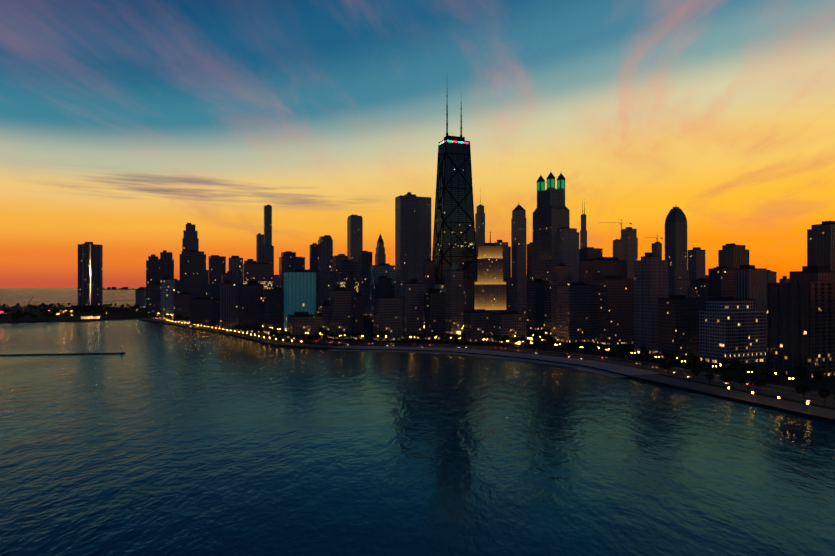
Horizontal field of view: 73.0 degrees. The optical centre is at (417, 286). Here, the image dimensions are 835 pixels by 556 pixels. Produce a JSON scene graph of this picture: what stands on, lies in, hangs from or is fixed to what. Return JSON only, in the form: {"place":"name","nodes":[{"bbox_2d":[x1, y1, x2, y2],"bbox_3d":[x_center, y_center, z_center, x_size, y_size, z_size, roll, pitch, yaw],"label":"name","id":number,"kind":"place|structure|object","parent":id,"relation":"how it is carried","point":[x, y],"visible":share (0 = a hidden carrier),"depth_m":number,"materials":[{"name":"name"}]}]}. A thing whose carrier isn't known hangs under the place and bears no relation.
{"place":"outdoors","nodes":[
{"label":"outdoors","id":0,"kind":"place"},
{"bbox_2d":[103,287,144,289],"bbox_3d":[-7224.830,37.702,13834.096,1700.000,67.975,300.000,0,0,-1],"label":"distant south shore","id":1,"kind":"structure","parent":0,"point":[115,288],"depth_m":13796.93,"materials":[{"name":"grey"}]},
{"bbox_2d":[209,255,225,311],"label":"tower","id":2,"kind":"structure","parent":0,"point":[217,266],"depth_m":1566.04,"materials":[{"name":"brown metal"}]},
{"bbox_2d":[229,256,242,283],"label":"tower","id":3,"kind":"structure","parent":0,"point":[236,264],"depth_m":1474.05,"materials":[{"name":"concrete"}]},
{"bbox_2d":[279,251,304,288],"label":"tower","id":4,"kind":"structure","parent":0,"point":[289,260],"depth_m":1667.55,"materials":[{"name":"metal"}]},
{"bbox_2d":[310,243,317,311],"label":"tower","id":5,"kind":"structure","parent":0,"point":[313,257],"depth_m":1503.21,"materials":[{"name":"brown metal"}]},
{"bbox_2d":[318,235,332,313],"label":"tower","id":6,"kind":"structure","parent":0,"point":[325,264],"depth_m":1478.32,"materials":[{"name":"concrete"}]},
{"bbox_2d":[333,254,347,289],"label":"tower","id":7,"kind":"structure","parent":0,"point":[338,259],"depth_m":1623.63,"materials":[{"name":"brown metal"}]},
{"bbox_2d":[359,250,371,314],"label":"tower","id":8,"kind":"structure","parent":0,"point":[365,260],"depth_m":1382.22,"materials":[{"name":"brown metal"}]},
{"bbox_2d":[380,331,388,342],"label":"tree","id":9,"kind":"object","parent":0,"point":[385,334],"visible":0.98,"depth_m":706.39,"materials":[{"name":"brown plant"}]},
{"bbox_2d":[0,287,834,555],"bbox_3d":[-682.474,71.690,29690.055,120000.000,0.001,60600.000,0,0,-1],"label":"lake water","id":10,"kind":"structure","parent":0,"point":[158,439],"depth_m":239.56,"materials":[{"name":"blue liquid"}]},
{"bbox_2d":[0,352,125,355],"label":"breakwater","id":11,"kind":"object","parent":10,"relation":"on","point":[58,354],"visible":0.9,"depth_m":593.15,"materials":[{"name":"concrete"}]},
{"bbox_2d":[0,287,834,421],"bbox_3d":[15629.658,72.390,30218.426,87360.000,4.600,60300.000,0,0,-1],"label":"ground","id":12,"kind":"structure","parent":0,"point":[826,382],"depth_m":672.38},
{"bbox_2d":[0,297,32,313],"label":"pier shed with derrick","id":13,"kind":"structure","parent":12,"relation":"on","point":[24,309],"depth_m":1457.74,"materials":[{"name":"black brick"}]},
{"bbox_2d":[71,242,106,309],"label":"skyscraper","id":14,"kind":"structure","parent":12,"relation":"on","point":[90,274],"depth_m":1718.35,"materials":[{"name":"black glass"}]},
{"bbox_2d":[80,316,99,318],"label":"park pavilion","id":15,"kind":"structure","parent":12,"relation":"on","point":[90,317],"depth_m":1228.26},
{"bbox_2d":[135,288,145,307],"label":"building","id":16,"kind":"structure","parent":12,"relation":"on","point":[140,296],"depth_m":1897.37,"materials":[{"name":"grey stone"}]},
{"bbox_2d":[146,255,158,312],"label":"building","id":17,"kind":"structure","parent":12,"relation":"on","point":[152,269],"depth_m":1485.85,"materials":[{"name":"brown metal"}]},
{"bbox_2d":[148,282,160,315],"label":"building","id":18,"kind":"structure","parent":12,"relation":"on","point":[154,298],"depth_m":1343.47,"materials":[{"name":"black brick"}]},
{"bbox_2d":[159,251,173,281],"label":"high-rise building","id":19,"kind":"structure","parent":12,"relation":"on","point":[166,264],"depth_m":1449.43,"materials":[{"name":"brown metal"}]},
{"bbox_2d":[161,277,174,318],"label":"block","id":20,"kind":"object","parent":12,"relation":"on","point":[167,288],"visible":0.94,"depth_m":1225.10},
{"bbox_2d":[175,279,179,293],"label":"building","id":21,"kind":"structure","parent":12,"relation":"on","point":[177,285],"depth_m":1987.83,"materials":[{"name":"black concrete"}]},
{"bbox_2d":[182,224,198,250],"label":"skyscraper","id":22,"kind":"structure","parent":12,"relation":"on","point":[190,240],"depth_m":1635.30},
{"bbox_2d":[180,250,205,298],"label":"high-rise building","id":23,"kind":"structure","parent":12,"relation":"on","point":[193,273],"depth_m":1366.57,"materials":[{"name":"metal"}]},
{"bbox_2d":[206,270,208,286],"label":"building","id":24,"kind":"structure","parent":12,"relation":"on","point":[207,277],"depth_m":1906.30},
{"bbox_2d":[222,271,235,282],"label":"building","id":25,"kind":"structure","parent":12,"relation":"on","point":[229,276],"depth_m":1211.36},
{"bbox_2d":[243,262,272,288],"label":"lit office block","id":26,"kind":"structure","parent":12,"relation":"on","point":[261,272],"depth_m":1325.56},
{"bbox_2d":[256,234,263,262],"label":"skyscraper","id":27,"kind":"structure","parent":12,"relation":"on","point":[259,247],"depth_m":2002.41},
{"bbox_2d":[264,204,271,245],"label":"skyscraper","id":28,"kind":"structure","parent":12,"relation":"on","point":[268,224],"depth_m":2013.78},
{"bbox_2d":[264,245,273,286],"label":"high-rise building","id":29,"kind":"structure","parent":12,"relation":"on","point":[269,254],"depth_m":1993.63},
{"bbox_2d":[274,275,278,286],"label":"building","id":30,"kind":"structure","parent":12,"relation":"on","point":[276,280],"depth_m":2494.59,"materials":[{"name":"concrete"}]},
{"bbox_2d":[284,269,315,337],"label":"high-rise building","id":31,"kind":"structure","parent":12,"relation":"on","point":[299,291],"depth_m":781.26,"materials":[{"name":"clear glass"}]},
{"bbox_2d":[288,312,322,339],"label":"building","id":32,"kind":"structure","parent":12,"relation":"on","point":[307,323],"depth_m":752.11,"materials":[{"name":"stone"}]},
{"bbox_2d":[321,302,330,337],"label":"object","id":33,"kind":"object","parent":12,"relation":"on","point":[326,310],"visible":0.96,"depth_m":765.57,"materials":[{"name":"stone"}]},
{"bbox_2d":[330,288,351,338],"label":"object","id":34,"kind":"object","parent":12,"relation":"on","point":[341,308],"visible":1,"depth_m":756.62,"materials":[{"name":"stone"}]},
{"bbox_2d":[340,260,358,292],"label":"building","id":35,"kind":"structure","parent":12,"relation":"on","point":[347,267],"depth_m":1482.89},
{"bbox_2d":[345,272,355,315],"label":"building","id":36,"kind":"structure","parent":12,"relation":"on","point":[350,282],"depth_m":1352.95,"materials":[{"name":"black brick"}]},
{"bbox_2d":[347,215,362,261],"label":"skyscraper","id":37,"kind":"structure","parent":12,"relation":"on","point":[354,235],"depth_m":2171.85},
{"bbox_2d":[353,293,363,339],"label":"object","id":38,"kind":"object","parent":12,"relation":"on","point":[358,312],"visible":0.98,"depth_m":750.30,"materials":[{"name":"black brick"}]},
{"bbox_2d":[375,234,385,264],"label":"skyscraper","id":39,"kind":"structure","parent":12,"relation":"on","point":[380,255],"depth_m":2252.21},
{"bbox_2d":[370,263,394,316],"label":"building","id":40,"kind":"structure","parent":12,"relation":"on","point":[381,269],"depth_m":1285.35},
{"bbox_2d":[371,276,394,321],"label":"building","id":41,"kind":"structure","parent":12,"relation":"on","point":[383,285],"depth_m":1118.87,"materials":[{"name":"metal"}]},
{"bbox_2d":[373,295,401,340],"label":"building","id":42,"kind":"structure","parent":12,"relation":"on","point":[387,313],"depth_m":732.98,"materials":[{"name":"stone"}]},
{"bbox_2d":[401,281,423,338],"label":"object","id":43,"kind":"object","parent":12,"relation":"on","point":[412,294],"visible":0.98,"depth_m":754.90,"materials":[{"name":"grey stone"}]},
{"bbox_2d":[395,192,430,296],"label":"skyscraper","id":44,"kind":"structure","parent":12,"relation":"on","point":[412,232],"depth_m":1136.52,"materials":[{"name":"stone"}]},
{"bbox_2d":[423,259,434,321],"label":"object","id":45,"kind":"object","parent":12,"relation":"on","point":[428,273],"visible":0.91,"depth_m":991.67,"materials":[{"name":"brown metal"}]},
{"bbox_2d":[425,289,445,339],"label":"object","id":46,"kind":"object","parent":12,"relation":"on","point":[435,312],"visible":0.98,"depth_m":745.78,"materials":[{"name":"black brick"}]},
{"bbox_2d":[434,281,444,291],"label":"building","id":47,"kind":"structure","parent":12,"relation":"on","point":[440,285],"depth_m":795.52,"materials":[{"name":"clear glass"}]},
{"bbox_2d":[445,268,462,333],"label":"building","id":48,"kind":"structure","parent":12,"relation":"on","point":[454,298],"depth_m":840.56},
{"bbox_2d":[432,102,476,284],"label":"skyscraper","id":49,"kind":"structure","parent":12,"relation":"on","point":[454,240],"depth_m":1018.28,"materials":[{"name":"black metal"}]},
{"bbox_2d":[463,276,473,324],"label":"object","id":50,"kind":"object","parent":12,"relation":"on","point":[468,293],"visible":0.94,"depth_m":894.45,"materials":[{"name":"black brick"}]},
{"bbox_2d":[330,349,625,377],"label":"beach","id":51,"kind":"structure","parent":12,"relation":"on","point":[602,372],"depth_m":552.76,"materials":[{"name":"beige sand"}]},
{"bbox_2d":[464,309,491,341],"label":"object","id":52,"kind":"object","parent":12,"relation":"on","point":[477,324],"visible":0.98,"depth_m":720.80,"materials":[{"name":"stone"}]},
{"bbox_2d":[134,318,834,418],"bbox_3d":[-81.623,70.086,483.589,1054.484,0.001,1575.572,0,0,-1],"label":"lakefront promenade","id":53,"kind":"structure","parent":12,"relation":"on","point":[802,408],"depth_m":388.34,"materials":[{"name":"concrete"}]},
{"bbox_2d":[190,297,218,327],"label":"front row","id":54,"kind":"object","parent":53,"relation":"on","point":[204,311],"visible":1,"depth_m":976.02,"materials":[{"name":"metal"}]},
{"bbox_2d":[220,281,240,331],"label":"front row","id":55,"kind":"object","parent":53,"relation":"on","point":[230,305],"visible":0.98,"depth_m":879.85,"materials":[{"name":"concrete"}]},
{"bbox_2d":[147,318,834,409],"bbox_3d":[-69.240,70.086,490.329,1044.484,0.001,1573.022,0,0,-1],"label":"park strip","id":56,"kind":"object","parent":12,"relation":"on","point":[770,396],"visible":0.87,"depth_m":396.12,"materials":[{"name":"black plant"}]},
{"bbox_2d":[659,359,674,376],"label":"tree","id":57,"kind":"object","parent":56,"relation":"on","point":[665,364],"visible":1,"depth_m":437.68,"materials":[{"name":"green plant"}]},
{"bbox_2d":[691,367,699,381],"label":"tree","id":58,"kind":"object","parent":56,"relation":"on","point":[695,371],"visible":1,"depth_m":412.86,"materials":[{"name":"green plant"}]},
{"bbox_2d":[704,373,714,384],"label":"tree","id":59,"kind":"object","parent":56,"relation":"on","point":[709,376],"visible":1,"depth_m":401.07,"materials":[{"name":"green plant"}]},
{"bbox_2d":[733,374,748,390],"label":"tree","id":60,"kind":"object","parent":56,"relation":"on","point":[742,378],"visible":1,"depth_m":379.37,"materials":[{"name":"green plant"}]},
{"bbox_2d":[750,376,769,394],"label":"tree","id":61,"kind":"object","parent":56,"relation":"on","point":[758,381],"visible":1,"depth_m":364.65,"materials":[{"name":"green plant"}]},
{"bbox_2d":[795,382,811,402],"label":"tree","id":62,"kind":"object","parent":56,"relation":"on","point":[802,388],"visible":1,"depth_m":340.23,"materials":[{"name":"green plant"}]},
{"bbox_2d":[818,387,830,406],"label":"tree","id":63,"kind":"object","parent":56,"relation":"on","point":[823,392],"visible":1,"depth_m":328.59,"materials":[{"name":"green plant"}]},
{"bbox_2d":[152,318,834,406],"bbox_3d":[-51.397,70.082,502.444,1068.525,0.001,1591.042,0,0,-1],"label":"lake shore drive","id":64,"kind":"structure","parent":12,"relation":"on","point":[764,390],"depth_m":495.38,"materials":[{"name":"asphalt"}]},
{"bbox_2d":[173,292,190,321],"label":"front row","id":65,"kind":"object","parent":64,"relation":"on","point":[181,303],"visible":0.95,"depth_m":1123.08,"materials":[{"name":"black brick"}]},
{"bbox_2d":[241,281,263,332],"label":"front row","id":66,"kind":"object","parent":64,"relation":"on","point":[252,302],"visible":0.97,"depth_m":860.90,"materials":[{"name":"brown concrete"}]},
{"bbox_2d":[259,332,833,401],"bbox_3d":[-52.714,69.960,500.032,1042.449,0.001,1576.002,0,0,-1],"label":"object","id":67,"kind":"object","parent":64,"relation":"on","point":[623,362],"visible":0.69,"depth_m":485.41,"materials":[{"name":"grey"}]},
{"bbox_2d":[494,334,502,341],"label":"tree","id":68,"kind":"object","parent":12,"relation":"on","point":[498,338],"visible":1,"depth_m":659.32,"materials":[{"name":"brown plant"}]},
{"bbox_2d":[503,276,508,308],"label":"building","id":69,"kind":"structure","parent":12,"relation":"on","point":[507,292],"depth_m":1166.06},
{"bbox_2d":[492,309,526,342],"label":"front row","id":70,"kind":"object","parent":12,"relation":"on","point":[510,323],"visible":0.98,"depth_m":706.38,"materials":[{"name":"stone"}]},
{"bbox_2d":[527,242,532,320],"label":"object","id":71,"kind":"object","parent":12,"relation":"on","point":[529,262],"visible":0.48,"depth_m":1148.76,"materials":[{"name":"brown metal"}]},
{"bbox_2d":[530,278,548,329],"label":"building","id":72,"kind":"structure","parent":12,"relation":"on","point":[536,303],"depth_m":917.56,"materials":[{"name":"brown metal"}]},
{"bbox_2d":[540,339,550,345],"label":"tree","id":73,"kind":"object","parent":12,"relation":"on","point":[546,342],"visible":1,"depth_m":619.53,"materials":[{"name":"brown plant"}]},
{"bbox_2d":[544,283,550,334],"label":"building","id":74,"kind":"structure","parent":12,"relation":"on","point":[547,308],"depth_m":827.29,"materials":[{"name":"metal"}]},
{"bbox_2d":[533,172,569,282],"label":"skyscraper","id":75,"kind":"structure","parent":12,"relation":"on","point":[551,214],"depth_m":950.69,"materials":[{"name":"grey"}]},
{"bbox_2d":[551,264,570,338],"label":"high-rise building","id":76,"kind":"structure","parent":12,"relation":"on","point":[560,274],"depth_m":758.14,"materials":[{"name":"concrete"}]},
{"bbox_2d":[554,226,578,282],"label":"building","id":77,"kind":"structure","parent":12,"relation":"on","point":[566,245],"depth_m":894.09,"materials":[{"name":"stone"}]},
{"bbox_2d":[557,283,592,342],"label":"high-rise building","id":78,"kind":"structure","parent":12,"relation":"on","point":[574,312],"depth_m":711.99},
{"bbox_2d":[579,246,602,284],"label":"building","id":79,"kind":"structure","parent":12,"relation":"on","point":[589,252],"depth_m":1095.95,"materials":[{"name":"brown metal"}]},
{"bbox_2d":[581,256,626,284],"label":"building","id":80,"kind":"structure","parent":12,"relation":"on","point":[598,267],"depth_m":792.30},
{"bbox_2d":[607,347,616,356],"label":"tree","id":81,"kind":"object","parent":12,"relation":"on","point":[611,350],"visible":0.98,"depth_m":559.59,"materials":[{"name":"green plant"}]},
{"bbox_2d":[593,275,633,344],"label":"high-rise building","id":82,"kind":"structure","parent":12,"relation":"on","point":[613,309],"depth_m":683.12,"materials":[{"name":"red brick"}]},
{"bbox_2d":[613,239,621,259],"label":"building","id":83,"kind":"structure","parent":12,"relation":"on","point":[617,249],"depth_m":1303.16,"materials":[{"name":"concrete"}]},
{"bbox_2d":[620,228,637,278],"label":"skyscraper","id":84,"kind":"structure","parent":12,"relation":"on","point":[629,238],"depth_m":1397.19,"materials":[{"name":"concrete"}]},
{"bbox_2d":[634,254,668,353],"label":"skyscraper","id":85,"kind":"structure","parent":12,"relation":"on","point":[651,279],"depth_m":594.96,"materials":[{"name":"stone"}]},
{"bbox_2d":[652,241,661,259],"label":"skyscraper","id":86,"kind":"structure","parent":12,"relation":"on","point":[655,248],"depth_m":1506.39,"materials":[{"name":"concrete"}]},
{"bbox_2d":[665,207,688,297],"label":"skyscraper","id":87,"kind":"structure","parent":12,"relation":"on","point":[676,237],"depth_m":952.58,"materials":[{"name":"stone"}]},
{"bbox_2d":[658,295,698,359],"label":"high-rise building","id":88,"kind":"structure","parent":12,"relation":"on","point":[678,325],"depth_m":543.15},
{"bbox_2d":[677,279,689,294],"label":"building","id":89,"kind":"structure","parent":12,"relation":"on","point":[683,285],"depth_m":950.63,"materials":[{"name":"grey stone"}]},
{"bbox_2d":[688,285,695,297],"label":"building","id":90,"kind":"structure","parent":12,"relation":"on","point":[691,291],"depth_m":957.14,"materials":[{"name":"black brick"}]},
{"bbox_2d":[688,248,704,279],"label":"building","id":91,"kind":"structure","parent":12,"relation":"on","point":[696,262],"depth_m":1002.01,"materials":[{"name":"grey stone"}]},
{"bbox_2d":[690,278,707,310],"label":"building","id":92,"kind":"structure","parent":12,"relation":"on","point":[700,285],"depth_m":986.36,"materials":[{"name":"black brick"}]},
{"bbox_2d":[708,266,734,298],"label":"building","id":93,"kind":"structure","parent":12,"relation":"on","point":[721,279],"depth_m":700.24,"materials":[{"name":"brown metal"}]},
{"bbox_2d":[698,294,765,364],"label":"building","id":94,"kind":"structure","parent":12,"relation":"on","point":[731,326],"depth_m":519.39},
{"bbox_2d":[718,243,748,268],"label":"building","id":95,"kind":"structure","parent":12,"relation":"on","point":[734,255],"depth_m":799.27,"materials":[{"name":"brown concrete"}]},
{"bbox_2d":[735,264,766,345],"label":"building","id":96,"kind":"structure","parent":12,"relation":"on","point":[750,282],"depth_m":650.50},
{"bbox_2d":[767,270,776,282],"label":"building","id":97,"kind":"structure","parent":12,"relation":"on","point":[771,277],"depth_m":1823.44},
{"bbox_2d":[779,276,789,282],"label":"building","id":98,"kind":"structure","parent":12,"relation":"on","point":[784,279],"depth_m":1133.12,"materials":[{"name":"concrete"}]},
{"bbox_2d":[766,264,834,377],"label":"apartment building","id":99,"kind":"structure","parent":12,"relation":"on","point":[800,316],"depth_m":442.99,"materials":[{"name":"brown concrete"}]},
{"bbox_2d":[807,220,834,270],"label":"building","id":100,"kind":"structure","parent":12,"relation":"on","point":[821,243],"depth_m":700.31,"materials":[{"name":"brown concrete"}]},
{"bbox_2d":[0,0,834,286],"label":"sky","id":101,"kind":"structure","parent":0,"point":[125,125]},
{"bbox_2d":[475,199,484,258],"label":"skyscraper","id":102,"kind":"structure","parent":0,"point":[480,227],"depth_m":1973.70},
{"bbox_2d":[474,232,505,312],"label":"building","id":103,"kind":"structure","parent":0,"point":[490,290],"depth_m":988.04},
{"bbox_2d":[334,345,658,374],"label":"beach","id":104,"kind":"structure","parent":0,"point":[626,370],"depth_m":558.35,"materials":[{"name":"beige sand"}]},
{"bbox_2d":[495,241,510,308],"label":"tower","id":105,"kind":"structure","parent":0,"point":[506,252],"depth_m":1243.16,"materials":[{"name":"grey stone"}]},
{"bbox_2d":[511,204,525,312],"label":"skyscraper","id":106,"kind":"structure","parent":0,"point":[518,262],"depth_m":1238.02,"materials":[{"name":"grey stone"}]},
{"bbox_2d":[314,339,834,395],"bbox_3d":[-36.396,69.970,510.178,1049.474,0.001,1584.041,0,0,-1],"label":"sidewalk","id":107,"kind":"structure","parent":0,"point":[589,355],"depth_m":565.44,"materials":[{"name":"concrete"}]},
{"bbox_2d":[320,339,834,394],"bbox_3d":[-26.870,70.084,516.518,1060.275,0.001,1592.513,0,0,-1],"label":"front lawn","id":108,"kind":"structure","parent":0,"point":[735,375],"depth_m":558.36,"materials":[{"name":"green plant"}]},
{"bbox_2d":[264,287,283,333],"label":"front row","id":109,"kind":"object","parent":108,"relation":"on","point":[274,307],"visible":0.77,"depth_m":842.09,"materials":[{"name":"metal"}]},
{"bbox_2d":[342,331,350,336],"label":"tree","id":110,"kind":"object","parent":108,"relation":"on","point":[346,333],"visible":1,"depth_m":718.41,"materials":[{"name":"green plant"}]},
{"bbox_2d":[511,336,519,347],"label":"tree","id":111,"kind":"object","parent":108,"relation":"on","point":[515,339],"visible":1,"depth_m":645.07,"materials":[{"name":"brown plant"}]},
{"bbox_2d":[719,357,728,372],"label":"tree","id":112,"kind":"object","parent":108,"relation":"on","point":[724,362],"visible":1,"depth_m":456.84,"materials":[{"name":"green plant"}]},
{"bbox_2d":[739,365,748,373],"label":"tree","id":113,"kind":"object","parent":108,"relation":"on","point":[743,369],"visible":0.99,"depth_m":429.16,"materials":[{"name":"green plant"}]},
{"bbox_2d":[777,368,786,382],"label":"tree","id":114,"kind":"object","parent":108,"relation":"on","point":[781,372],"visible":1,"depth_m":409.26,"materials":[{"name":"green plant"}]},
{"bbox_2d":[580,214,586,248],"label":"skyscraper","id":115,"kind":"structure","parent":0,"point":[583,237],"depth_m":2880.24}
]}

